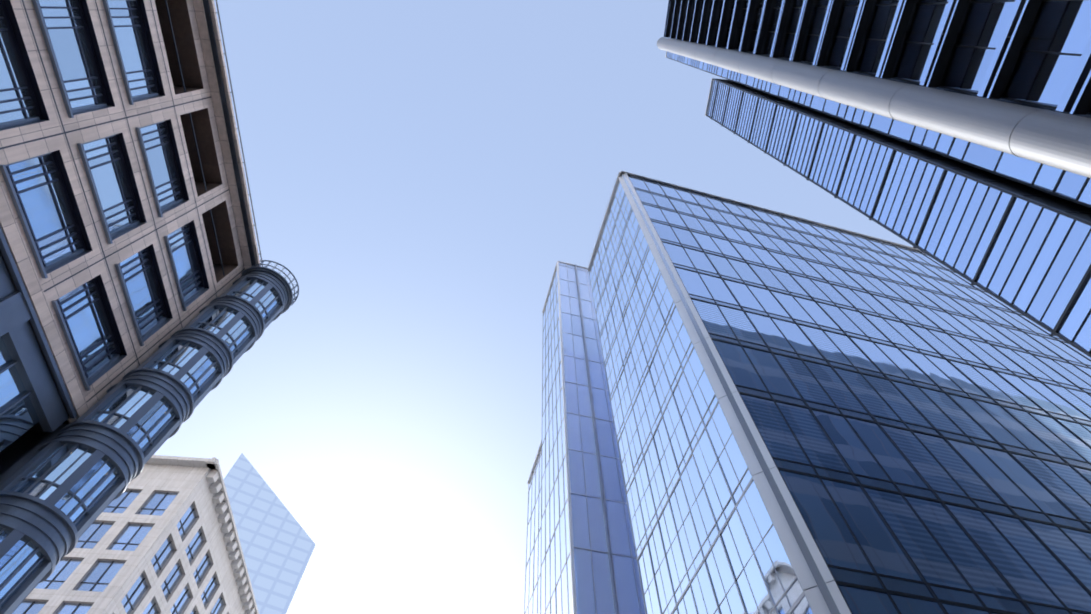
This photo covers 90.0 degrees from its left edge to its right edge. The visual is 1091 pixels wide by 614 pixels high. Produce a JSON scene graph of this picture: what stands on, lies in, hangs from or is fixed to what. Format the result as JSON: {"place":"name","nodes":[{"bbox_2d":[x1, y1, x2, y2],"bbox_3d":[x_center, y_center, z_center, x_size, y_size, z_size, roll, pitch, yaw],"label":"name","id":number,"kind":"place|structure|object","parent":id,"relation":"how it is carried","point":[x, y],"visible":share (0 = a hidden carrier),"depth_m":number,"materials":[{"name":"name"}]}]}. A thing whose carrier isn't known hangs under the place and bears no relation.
{"place":"outdoors","nodes":[
{"label":"outdoors","id":0,"kind":"place"},
{"bbox_2d":[0,0,262,485],"bbox_3d":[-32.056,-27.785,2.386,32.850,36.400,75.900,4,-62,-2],"label":"building","id":1,"kind":"structure","parent":0,"point":[128,242],"depth_m":23.68,"materials":[{"name":"beige stone"}]},
{"bbox_2d":[0,260,298,613],"bbox_3d":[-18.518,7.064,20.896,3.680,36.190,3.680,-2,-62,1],"label":"turret","id":2,"kind":"object","parent":1,"relation":"attached to","point":[64,488],"visible":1,"depth_m":22.41,"materials":[{"name":"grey glass"}]},
{"bbox_2d":[12,455,258,613],"bbox_3d":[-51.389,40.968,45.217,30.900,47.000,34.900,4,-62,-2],"label":"building","id":3,"kind":"structure","parent":0,"point":[159,535],"depth_m":52.89,"materials":[{"name":"beige stone"}]},
{"bbox_2d":[224,453,315,613],"bbox_3d":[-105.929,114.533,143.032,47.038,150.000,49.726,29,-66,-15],"label":"tower","id":4,"kind":"structure","parent":0,"point":[278,544],"depth_m":177.18,"materials":[{"name":"blue glass"}]},
{"bbox_2d":[154,0,912,613],"label":"sky","id":5,"kind":"structure","parent":0,"point":[422,172],"materials":[{"name":"blue"}]},
{"bbox_2d":[524,261,645,613],"bbox_3d":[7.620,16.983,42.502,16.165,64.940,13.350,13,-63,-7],"label":"building","id":6,"kind":"structure","parent":0,"point":[580,554],"depth_m":38.93,"materials":[{"name":"blue glass"}]},
{"bbox_2d":[587,170,1090,613],"bbox_3d":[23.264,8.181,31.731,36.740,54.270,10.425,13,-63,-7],"label":"building","id":7,"kind":"structure","parent":0,"point":[811,417],"depth_m":23.60,"materials":[{"name":"blue glass"}]},
{"bbox_2d":[657,0,1090,356],"bbox_3d":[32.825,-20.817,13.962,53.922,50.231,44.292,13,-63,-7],"label":"building","id":8,"kind":"structure","parent":0,"point":[954,136],"depth_m":12.62,"materials":[{"name":"blue glass"}]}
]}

